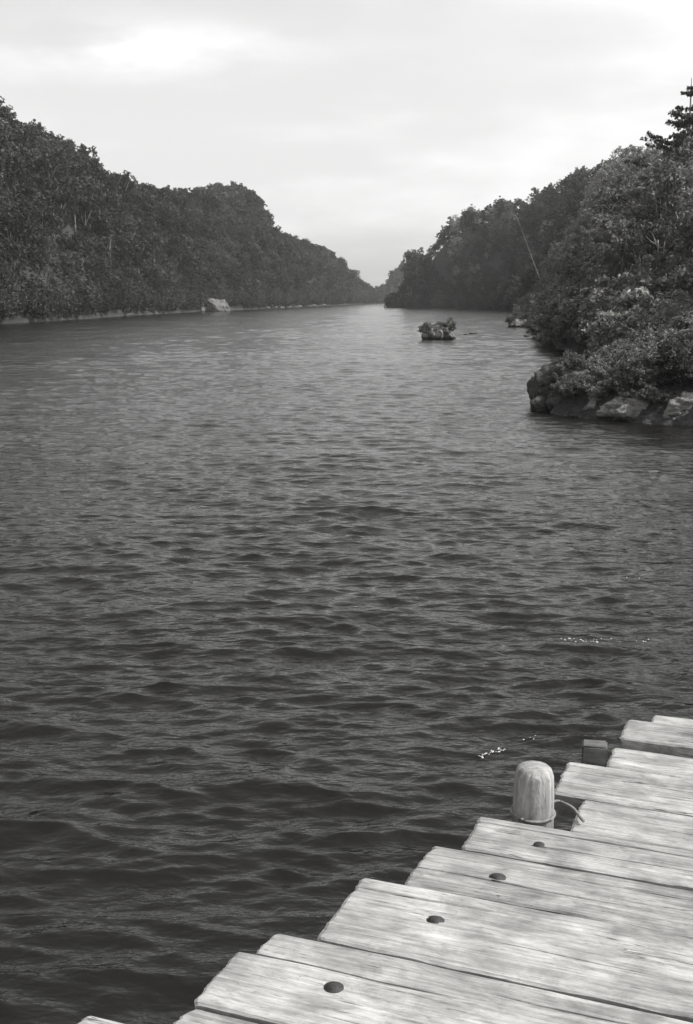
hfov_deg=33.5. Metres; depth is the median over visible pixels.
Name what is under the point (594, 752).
timber block
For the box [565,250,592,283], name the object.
pale tree
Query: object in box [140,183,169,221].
broadleaf tree
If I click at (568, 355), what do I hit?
shrub
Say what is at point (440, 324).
shrub
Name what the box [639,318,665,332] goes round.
shrub
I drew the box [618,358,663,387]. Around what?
shrub
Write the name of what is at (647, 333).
shrub
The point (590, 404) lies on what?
rock
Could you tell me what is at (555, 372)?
shrub
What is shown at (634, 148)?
broadleaf tree
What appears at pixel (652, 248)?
bush
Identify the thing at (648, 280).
bush
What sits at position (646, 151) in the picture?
broadleaf tree
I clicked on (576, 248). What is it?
broadleaf tree
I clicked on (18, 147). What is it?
broadleaf tree
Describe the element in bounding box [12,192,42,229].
broadleaf tree
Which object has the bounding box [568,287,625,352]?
bush
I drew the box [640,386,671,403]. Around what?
shrub
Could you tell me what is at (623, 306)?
bush
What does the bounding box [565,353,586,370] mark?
shrub
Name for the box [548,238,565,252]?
broadleaf tree
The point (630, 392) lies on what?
shrub
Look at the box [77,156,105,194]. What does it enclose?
broadleaf tree
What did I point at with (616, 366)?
shrub
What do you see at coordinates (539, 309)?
bush
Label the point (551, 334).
bush
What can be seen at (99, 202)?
broadleaf tree
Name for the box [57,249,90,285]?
broadleaf tree
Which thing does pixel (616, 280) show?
bush
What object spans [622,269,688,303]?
bush
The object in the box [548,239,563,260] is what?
broadleaf tree
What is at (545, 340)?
bush
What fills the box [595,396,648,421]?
rock
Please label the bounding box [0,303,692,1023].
water
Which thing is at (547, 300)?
bush
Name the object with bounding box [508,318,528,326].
rock
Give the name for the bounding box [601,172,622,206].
broadleaf tree
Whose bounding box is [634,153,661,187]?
broadleaf tree
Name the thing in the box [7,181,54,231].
broadleaf tree
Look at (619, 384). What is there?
shrub
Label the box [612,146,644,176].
pale tree
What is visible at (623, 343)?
shrub
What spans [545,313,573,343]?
bush
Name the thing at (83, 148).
broadleaf tree
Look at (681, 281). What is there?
bush
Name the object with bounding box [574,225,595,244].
broadleaf tree
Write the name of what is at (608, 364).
shrub
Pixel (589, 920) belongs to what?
jetty
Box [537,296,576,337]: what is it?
bush
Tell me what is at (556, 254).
broadleaf tree
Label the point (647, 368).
shrub
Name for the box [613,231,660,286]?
pale tree
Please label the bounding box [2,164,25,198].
broadleaf tree
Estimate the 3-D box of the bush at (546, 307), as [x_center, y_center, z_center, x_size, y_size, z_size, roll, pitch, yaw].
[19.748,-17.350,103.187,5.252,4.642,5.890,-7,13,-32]
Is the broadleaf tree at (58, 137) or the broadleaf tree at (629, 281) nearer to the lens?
the broadleaf tree at (629, 281)
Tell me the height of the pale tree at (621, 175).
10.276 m
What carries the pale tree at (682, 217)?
on the hills
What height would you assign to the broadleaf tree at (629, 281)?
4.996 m
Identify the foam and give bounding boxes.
[480,577,648,757]
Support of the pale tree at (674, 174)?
on the hills
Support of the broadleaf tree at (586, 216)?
on the hills
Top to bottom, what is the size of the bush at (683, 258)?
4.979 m
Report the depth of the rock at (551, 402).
40.73 m
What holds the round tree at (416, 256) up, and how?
on the hills
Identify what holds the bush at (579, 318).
on the hills
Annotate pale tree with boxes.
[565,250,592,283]
[571,188,600,243]
[571,195,588,229]
[585,210,635,276]
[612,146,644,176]
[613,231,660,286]
[619,162,636,179]
[646,156,687,243]
[659,186,692,290]
[664,136,692,224]
[667,161,692,226]
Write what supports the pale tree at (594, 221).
on the hills
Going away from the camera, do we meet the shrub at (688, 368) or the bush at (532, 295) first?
the shrub at (688, 368)
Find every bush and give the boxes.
[526,292,556,332]
[526,298,542,332]
[526,298,558,330]
[528,294,565,324]
[529,286,556,304]
[532,291,554,328]
[533,283,567,310]
[533,295,573,336]
[534,326,559,342]
[535,288,561,306]
[535,289,580,331]
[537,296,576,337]
[538,288,563,309]
[539,303,567,342]
[540,285,580,316]
[544,291,576,309]
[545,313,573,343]
[549,294,587,344]
[551,286,596,341]
[552,288,593,342]
[558,297,589,337]
[564,286,612,341]
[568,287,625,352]
[570,298,621,343]
[573,271,631,336]
[577,299,605,323]
[582,286,687,354]
[585,281,654,312]
[586,274,666,349]
[586,286,677,347]
[586,310,624,347]
[588,306,631,334]
[591,273,692,320]
[593,264,665,296]
[593,299,647,327]
[596,293,663,351]
[597,290,665,317]
[598,291,683,345]
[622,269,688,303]
[635,223,678,256]
[642,238,688,285]
[644,288,692,325]
[666,259,692,309]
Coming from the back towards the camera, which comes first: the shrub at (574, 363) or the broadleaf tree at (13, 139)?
the broadleaf tree at (13, 139)
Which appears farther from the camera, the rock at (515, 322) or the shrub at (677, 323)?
the rock at (515, 322)
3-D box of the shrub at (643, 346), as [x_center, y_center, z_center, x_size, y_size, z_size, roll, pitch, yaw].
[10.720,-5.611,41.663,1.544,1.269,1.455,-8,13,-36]
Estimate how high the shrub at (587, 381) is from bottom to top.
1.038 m
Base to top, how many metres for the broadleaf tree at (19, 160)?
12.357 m
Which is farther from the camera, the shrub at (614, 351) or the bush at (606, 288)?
the bush at (606, 288)
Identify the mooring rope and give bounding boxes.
[510,800,584,823]
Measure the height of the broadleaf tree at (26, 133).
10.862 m
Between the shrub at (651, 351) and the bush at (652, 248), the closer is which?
the shrub at (651, 351)
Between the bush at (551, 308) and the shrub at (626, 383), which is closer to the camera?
the shrub at (626, 383)
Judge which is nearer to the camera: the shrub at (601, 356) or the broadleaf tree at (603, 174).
the shrub at (601, 356)
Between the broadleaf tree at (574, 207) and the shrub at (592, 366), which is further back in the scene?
the broadleaf tree at (574, 207)
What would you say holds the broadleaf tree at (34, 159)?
on the hills
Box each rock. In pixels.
[205,298,230,311]
[421,331,427,339]
[428,328,435,339]
[435,330,443,338]
[442,327,449,338]
[449,330,454,338]
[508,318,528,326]
[527,362,555,407]
[530,396,548,410]
[545,369,596,411]
[583,381,600,409]
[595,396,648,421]
[662,391,692,420]
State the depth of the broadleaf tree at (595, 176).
278.86 m
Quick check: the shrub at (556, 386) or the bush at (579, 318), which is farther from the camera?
the bush at (579, 318)
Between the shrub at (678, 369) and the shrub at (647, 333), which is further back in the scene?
the shrub at (647, 333)
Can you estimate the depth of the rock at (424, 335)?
113.57 m
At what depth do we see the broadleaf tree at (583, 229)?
177.92 m
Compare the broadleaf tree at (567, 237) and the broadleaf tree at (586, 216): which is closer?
the broadleaf tree at (586, 216)
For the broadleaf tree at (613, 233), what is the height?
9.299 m
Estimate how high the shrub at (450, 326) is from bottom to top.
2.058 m
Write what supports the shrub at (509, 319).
on the rock at (515, 322)
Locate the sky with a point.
(361, 126)
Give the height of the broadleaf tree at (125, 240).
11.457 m
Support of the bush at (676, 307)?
on the hills
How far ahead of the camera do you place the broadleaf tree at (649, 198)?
89.34 m
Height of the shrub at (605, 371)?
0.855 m
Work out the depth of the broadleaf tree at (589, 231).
147.86 m
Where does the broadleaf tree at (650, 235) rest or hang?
on the hills
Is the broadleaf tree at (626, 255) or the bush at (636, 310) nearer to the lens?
the bush at (636, 310)
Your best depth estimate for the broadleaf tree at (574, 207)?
326.03 m
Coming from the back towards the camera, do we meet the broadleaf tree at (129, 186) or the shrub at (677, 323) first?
the broadleaf tree at (129, 186)
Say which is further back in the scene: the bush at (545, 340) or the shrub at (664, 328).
the bush at (545, 340)
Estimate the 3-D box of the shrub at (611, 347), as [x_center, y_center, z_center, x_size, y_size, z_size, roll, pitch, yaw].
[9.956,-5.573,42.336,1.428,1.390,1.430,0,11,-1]
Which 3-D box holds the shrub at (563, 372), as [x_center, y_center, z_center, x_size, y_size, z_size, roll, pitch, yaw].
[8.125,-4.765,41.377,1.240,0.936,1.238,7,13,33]
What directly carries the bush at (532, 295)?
on the hills
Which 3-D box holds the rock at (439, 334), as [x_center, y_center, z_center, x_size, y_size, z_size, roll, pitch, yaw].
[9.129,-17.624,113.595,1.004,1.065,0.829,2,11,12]
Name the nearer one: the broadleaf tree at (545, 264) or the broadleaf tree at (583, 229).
the broadleaf tree at (583, 229)
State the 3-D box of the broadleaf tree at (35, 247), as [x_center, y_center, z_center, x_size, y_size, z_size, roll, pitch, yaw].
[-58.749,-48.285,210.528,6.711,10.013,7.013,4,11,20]
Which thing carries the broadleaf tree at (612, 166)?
on the hills
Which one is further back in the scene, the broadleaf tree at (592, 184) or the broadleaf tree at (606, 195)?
the broadleaf tree at (592, 184)
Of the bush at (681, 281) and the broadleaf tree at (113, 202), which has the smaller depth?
the bush at (681, 281)
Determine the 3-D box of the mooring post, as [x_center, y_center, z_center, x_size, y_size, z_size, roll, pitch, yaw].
[0.554,2.833,3.774,0.172,4.250,0.169,0,11,0]
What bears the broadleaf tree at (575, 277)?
on the hills
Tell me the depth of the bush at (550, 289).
109.38 m
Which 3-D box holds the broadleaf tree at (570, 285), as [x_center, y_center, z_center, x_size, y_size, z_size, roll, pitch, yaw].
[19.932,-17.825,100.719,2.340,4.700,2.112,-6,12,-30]
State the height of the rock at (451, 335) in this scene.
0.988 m
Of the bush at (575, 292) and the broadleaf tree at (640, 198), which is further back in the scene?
the broadleaf tree at (640, 198)
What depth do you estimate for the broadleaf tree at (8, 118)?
244.16 m
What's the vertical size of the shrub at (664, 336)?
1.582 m
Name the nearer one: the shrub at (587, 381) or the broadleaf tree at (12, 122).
the shrub at (587, 381)
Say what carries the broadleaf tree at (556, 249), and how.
on the hills
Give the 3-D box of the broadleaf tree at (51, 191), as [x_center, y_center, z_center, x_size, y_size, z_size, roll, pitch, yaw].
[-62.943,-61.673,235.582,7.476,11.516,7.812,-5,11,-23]
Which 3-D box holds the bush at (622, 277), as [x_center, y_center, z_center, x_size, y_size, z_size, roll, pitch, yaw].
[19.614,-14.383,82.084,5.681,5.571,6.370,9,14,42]
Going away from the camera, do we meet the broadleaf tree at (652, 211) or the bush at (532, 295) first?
the broadleaf tree at (652, 211)
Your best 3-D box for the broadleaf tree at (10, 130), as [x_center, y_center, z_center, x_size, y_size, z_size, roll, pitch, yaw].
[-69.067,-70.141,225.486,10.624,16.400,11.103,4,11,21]
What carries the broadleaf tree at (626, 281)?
on the hills
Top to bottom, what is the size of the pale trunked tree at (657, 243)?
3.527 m
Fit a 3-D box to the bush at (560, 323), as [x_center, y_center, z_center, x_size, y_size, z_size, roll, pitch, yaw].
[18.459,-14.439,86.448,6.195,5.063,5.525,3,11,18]
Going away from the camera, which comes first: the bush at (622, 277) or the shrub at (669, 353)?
the shrub at (669, 353)
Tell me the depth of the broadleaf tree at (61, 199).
253.26 m
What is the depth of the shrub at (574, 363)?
41.48 m
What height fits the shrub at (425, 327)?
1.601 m
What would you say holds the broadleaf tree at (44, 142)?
on the hills
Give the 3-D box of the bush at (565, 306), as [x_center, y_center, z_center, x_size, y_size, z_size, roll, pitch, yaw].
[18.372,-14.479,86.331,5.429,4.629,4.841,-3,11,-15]
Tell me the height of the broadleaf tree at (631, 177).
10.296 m
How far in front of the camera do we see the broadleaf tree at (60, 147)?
285.03 m
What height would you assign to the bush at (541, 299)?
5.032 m
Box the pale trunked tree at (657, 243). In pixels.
[650,233,666,251]
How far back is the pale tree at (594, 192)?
208.28 m
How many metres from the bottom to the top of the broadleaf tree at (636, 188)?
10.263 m
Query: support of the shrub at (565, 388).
on the hills
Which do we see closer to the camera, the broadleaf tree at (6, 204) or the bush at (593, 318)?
the bush at (593, 318)
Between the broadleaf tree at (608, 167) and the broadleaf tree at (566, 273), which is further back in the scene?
the broadleaf tree at (608, 167)
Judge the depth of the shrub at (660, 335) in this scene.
41.99 m
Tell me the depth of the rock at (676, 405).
37.03 m
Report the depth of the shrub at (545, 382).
41.81 m
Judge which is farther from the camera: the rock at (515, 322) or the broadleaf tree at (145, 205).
the broadleaf tree at (145, 205)
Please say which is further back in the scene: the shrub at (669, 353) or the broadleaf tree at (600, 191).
the broadleaf tree at (600, 191)
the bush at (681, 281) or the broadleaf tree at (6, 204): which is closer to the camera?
the bush at (681, 281)
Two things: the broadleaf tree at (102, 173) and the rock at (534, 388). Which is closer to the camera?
the rock at (534, 388)
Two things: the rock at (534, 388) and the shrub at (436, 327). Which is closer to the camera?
the rock at (534, 388)
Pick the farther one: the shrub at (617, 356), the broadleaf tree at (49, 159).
the broadleaf tree at (49, 159)
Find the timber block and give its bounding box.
[581,739,606,766]
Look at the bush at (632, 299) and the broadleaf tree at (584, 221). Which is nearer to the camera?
the bush at (632, 299)
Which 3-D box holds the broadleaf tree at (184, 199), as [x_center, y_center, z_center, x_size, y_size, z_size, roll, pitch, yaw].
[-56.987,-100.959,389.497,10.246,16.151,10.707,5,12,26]
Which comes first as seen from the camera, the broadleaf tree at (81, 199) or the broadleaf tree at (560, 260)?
the broadleaf tree at (560, 260)
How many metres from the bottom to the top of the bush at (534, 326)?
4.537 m
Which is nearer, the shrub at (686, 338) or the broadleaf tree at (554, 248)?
the shrub at (686, 338)
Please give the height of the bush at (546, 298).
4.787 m
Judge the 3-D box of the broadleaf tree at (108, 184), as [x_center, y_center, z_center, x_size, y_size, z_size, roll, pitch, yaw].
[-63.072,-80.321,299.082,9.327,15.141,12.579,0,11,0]
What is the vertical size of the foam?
0.008 m
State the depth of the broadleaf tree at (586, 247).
124.38 m
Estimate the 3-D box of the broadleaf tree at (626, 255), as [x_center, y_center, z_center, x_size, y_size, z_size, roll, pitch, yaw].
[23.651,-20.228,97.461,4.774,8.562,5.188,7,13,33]
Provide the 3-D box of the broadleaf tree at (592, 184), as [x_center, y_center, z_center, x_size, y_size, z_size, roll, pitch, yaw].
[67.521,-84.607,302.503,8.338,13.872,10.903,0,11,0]
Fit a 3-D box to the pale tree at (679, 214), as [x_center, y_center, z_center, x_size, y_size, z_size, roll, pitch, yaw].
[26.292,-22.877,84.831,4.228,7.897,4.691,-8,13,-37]
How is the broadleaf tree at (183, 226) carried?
on the hills
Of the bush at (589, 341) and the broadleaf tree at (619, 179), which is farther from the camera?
the broadleaf tree at (619, 179)
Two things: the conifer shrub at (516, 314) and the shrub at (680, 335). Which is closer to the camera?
the shrub at (680, 335)
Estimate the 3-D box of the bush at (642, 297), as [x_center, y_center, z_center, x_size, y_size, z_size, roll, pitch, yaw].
[15.802,-9.818,62.091,4.315,4.179,4.838,10,14,42]
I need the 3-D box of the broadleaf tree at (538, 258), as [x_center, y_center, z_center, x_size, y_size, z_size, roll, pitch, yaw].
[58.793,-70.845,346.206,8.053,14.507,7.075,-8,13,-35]
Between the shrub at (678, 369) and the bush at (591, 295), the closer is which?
the shrub at (678, 369)
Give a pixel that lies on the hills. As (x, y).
(652, 413)
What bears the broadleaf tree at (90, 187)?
on the hills
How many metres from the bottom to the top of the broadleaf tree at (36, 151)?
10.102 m
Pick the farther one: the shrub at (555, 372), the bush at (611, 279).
the bush at (611, 279)
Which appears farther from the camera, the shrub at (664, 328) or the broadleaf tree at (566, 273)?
the broadleaf tree at (566, 273)
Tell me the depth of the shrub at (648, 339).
41.81 m
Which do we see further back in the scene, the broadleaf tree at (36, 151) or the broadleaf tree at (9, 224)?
the broadleaf tree at (36, 151)
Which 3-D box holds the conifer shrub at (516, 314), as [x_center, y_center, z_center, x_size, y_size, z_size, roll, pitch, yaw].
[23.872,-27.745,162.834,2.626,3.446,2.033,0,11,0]
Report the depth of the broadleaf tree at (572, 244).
195.47 m
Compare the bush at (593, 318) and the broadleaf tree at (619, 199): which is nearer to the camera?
the bush at (593, 318)
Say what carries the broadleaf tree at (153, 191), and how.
on the hills
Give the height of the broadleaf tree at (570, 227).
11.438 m
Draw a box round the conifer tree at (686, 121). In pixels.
[624,78,692,215]
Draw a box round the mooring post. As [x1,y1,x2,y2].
[512,760,553,828]
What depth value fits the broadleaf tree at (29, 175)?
237.58 m
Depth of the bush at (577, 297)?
87.01 m
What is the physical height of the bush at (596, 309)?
3.949 m
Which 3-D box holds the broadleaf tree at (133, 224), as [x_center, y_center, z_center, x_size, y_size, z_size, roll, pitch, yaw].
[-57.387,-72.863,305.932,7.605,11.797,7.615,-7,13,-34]
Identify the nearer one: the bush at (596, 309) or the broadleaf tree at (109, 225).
the bush at (596, 309)
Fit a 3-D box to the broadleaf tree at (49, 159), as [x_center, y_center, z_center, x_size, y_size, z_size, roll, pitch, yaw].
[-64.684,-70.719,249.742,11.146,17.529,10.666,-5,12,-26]
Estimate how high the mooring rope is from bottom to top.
0.034 m
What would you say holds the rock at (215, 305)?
on the hills
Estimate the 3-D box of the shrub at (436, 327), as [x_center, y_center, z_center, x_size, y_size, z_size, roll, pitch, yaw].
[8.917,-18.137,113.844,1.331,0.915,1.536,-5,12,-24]
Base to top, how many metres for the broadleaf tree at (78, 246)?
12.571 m
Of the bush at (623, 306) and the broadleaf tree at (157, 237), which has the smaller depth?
the bush at (623, 306)
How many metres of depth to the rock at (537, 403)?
41.37 m
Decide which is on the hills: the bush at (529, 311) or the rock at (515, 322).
the bush at (529, 311)
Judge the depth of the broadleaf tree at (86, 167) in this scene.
284.89 m
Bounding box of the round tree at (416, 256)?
[401,247,432,285]
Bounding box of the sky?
[0,0,692,287]
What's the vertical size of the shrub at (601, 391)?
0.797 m
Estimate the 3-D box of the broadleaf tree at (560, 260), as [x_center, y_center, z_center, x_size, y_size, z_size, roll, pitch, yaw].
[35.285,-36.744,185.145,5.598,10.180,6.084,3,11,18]
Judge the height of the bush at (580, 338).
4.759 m
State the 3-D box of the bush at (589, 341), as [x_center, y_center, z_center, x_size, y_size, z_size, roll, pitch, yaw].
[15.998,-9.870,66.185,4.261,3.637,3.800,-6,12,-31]
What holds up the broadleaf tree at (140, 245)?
on the hills
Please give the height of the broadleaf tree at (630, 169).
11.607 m
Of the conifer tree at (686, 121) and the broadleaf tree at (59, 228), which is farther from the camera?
the broadleaf tree at (59, 228)
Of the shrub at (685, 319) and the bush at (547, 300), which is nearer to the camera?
the shrub at (685, 319)
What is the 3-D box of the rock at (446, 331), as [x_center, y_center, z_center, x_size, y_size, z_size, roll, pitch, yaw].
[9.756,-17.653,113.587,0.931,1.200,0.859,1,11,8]
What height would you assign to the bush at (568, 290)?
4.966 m
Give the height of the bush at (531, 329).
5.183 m
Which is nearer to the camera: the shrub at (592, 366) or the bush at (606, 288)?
the shrub at (592, 366)
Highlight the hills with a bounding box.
[0,172,692,425]
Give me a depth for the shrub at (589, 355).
43.33 m
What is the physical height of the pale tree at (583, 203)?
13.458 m
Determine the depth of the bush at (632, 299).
62.90 m
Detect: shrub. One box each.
[417,321,432,332]
[432,324,443,330]
[433,321,444,327]
[443,317,456,331]
[505,317,513,323]
[508,304,523,318]
[539,375,556,390]
[548,359,577,381]
[550,349,580,368]
[550,376,568,394]
[555,366,580,382]
[558,378,583,397]
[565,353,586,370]
[567,357,579,372]
[567,371,596,395]
[581,350,597,359]
[581,355,609,372]
[586,381,612,398]
[591,344,622,361]
[592,364,615,380]
[598,346,617,362]
[599,341,621,355]
[600,371,634,391]
[603,373,637,391]
[605,357,613,372]
[612,342,641,371]
[612,355,627,374]
[614,346,654,378]
[615,338,635,350]
[615,386,638,400]
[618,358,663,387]
[624,341,666,378]
[626,321,655,342]
[628,328,654,346]
[628,354,665,381]
[635,335,654,346]
[635,341,646,351]
[635,383,663,402]
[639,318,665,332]
[640,340,650,353]
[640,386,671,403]
[643,334,688,382]
[648,330,669,343]
[652,329,679,344]
[655,323,675,338]
[661,353,692,386]
[665,321,685,331]
[668,309,692,330]
[671,325,692,359]
[671,355,692,378]
[673,331,691,351]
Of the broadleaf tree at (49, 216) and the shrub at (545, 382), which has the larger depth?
the broadleaf tree at (49, 216)
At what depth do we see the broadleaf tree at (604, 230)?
120.23 m
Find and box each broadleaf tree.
[0,96,9,119]
[0,105,16,129]
[0,117,23,168]
[0,123,12,182]
[0,134,16,158]
[0,195,13,232]
[0,211,26,266]
[0,240,33,274]
[2,106,16,124]
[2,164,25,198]
[3,148,33,190]
[6,152,35,184]
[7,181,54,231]
[10,122,43,156]
[11,143,38,183]
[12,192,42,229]
[13,220,44,269]
[22,147,41,183]
[28,145,74,200]
[31,148,47,179]
[31,201,61,258]
[34,182,56,210]
[38,138,59,152]
[39,138,62,155]
[39,164,84,208]
[48,217,73,248]
[54,191,72,226]
[55,134,63,140]
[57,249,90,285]
[64,186,87,233]
[66,234,97,286]
[68,174,104,226]
[69,161,95,196]
[70,143,97,179]
[72,194,101,236]
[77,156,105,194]
[82,163,120,205]
[83,191,105,226]
[90,174,120,214]
[93,210,128,271]
[97,190,125,238]
[111,230,136,259]
[114,170,135,203]
[123,216,144,250]
[126,234,158,281]
[129,191,165,228]
[131,183,166,220]
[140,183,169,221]
[147,232,167,265]
[165,232,199,266]
[170,214,193,237]
[171,190,194,213]
[529,252,545,278]
[531,259,550,285]
[537,247,567,271]
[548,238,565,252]
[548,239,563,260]
[548,252,575,278]
[551,238,571,270]
[553,236,570,262]
[556,242,589,281]
[556,261,581,286]
[558,237,584,269]
[559,232,575,253]
[561,268,595,293]
[562,281,584,296]
[565,211,583,235]
[568,194,589,224]
[572,193,602,253]
[574,222,595,254]
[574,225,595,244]
[575,189,634,276]
[578,226,600,258]
[580,208,596,235]
[583,181,595,201]
[584,218,606,258]
[584,228,607,265]
[587,163,602,195]
[589,164,610,191]
[589,213,645,288]
[590,184,641,241]
[591,169,615,190]
[595,184,606,199]
[596,163,619,189]
[601,145,625,177]
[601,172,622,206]
[609,227,651,272]
[611,200,669,266]
[611,264,652,288]
[612,166,633,189]
[613,176,648,214]
[615,144,636,173]
[619,150,645,190]
[620,143,674,203]
[621,156,692,249]
[622,141,662,191]
[622,272,643,287]
[628,185,654,251]
[632,146,681,206]
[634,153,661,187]
[634,217,677,271]
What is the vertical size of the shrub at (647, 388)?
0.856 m
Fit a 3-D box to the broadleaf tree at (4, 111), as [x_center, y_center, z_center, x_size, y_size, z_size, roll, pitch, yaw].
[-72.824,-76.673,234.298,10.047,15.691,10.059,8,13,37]
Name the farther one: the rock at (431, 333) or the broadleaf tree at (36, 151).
the broadleaf tree at (36, 151)
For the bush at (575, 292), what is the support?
on the hills
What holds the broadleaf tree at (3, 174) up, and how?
on the hills
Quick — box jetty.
[78,715,692,1023]
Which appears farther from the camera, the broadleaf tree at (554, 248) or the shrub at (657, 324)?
the broadleaf tree at (554, 248)
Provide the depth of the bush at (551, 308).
92.59 m
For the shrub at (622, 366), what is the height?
1.549 m
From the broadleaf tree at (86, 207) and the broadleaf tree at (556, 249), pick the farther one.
the broadleaf tree at (86, 207)
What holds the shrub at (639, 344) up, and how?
on the hills
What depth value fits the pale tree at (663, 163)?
92.52 m
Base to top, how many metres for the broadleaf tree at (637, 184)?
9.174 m
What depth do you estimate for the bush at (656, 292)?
66.75 m
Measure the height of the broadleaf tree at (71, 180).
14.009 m
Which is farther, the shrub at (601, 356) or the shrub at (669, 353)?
the shrub at (601, 356)
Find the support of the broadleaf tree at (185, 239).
on the hills
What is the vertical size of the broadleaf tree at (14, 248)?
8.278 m
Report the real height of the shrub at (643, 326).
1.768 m
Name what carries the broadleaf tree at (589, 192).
on the hills

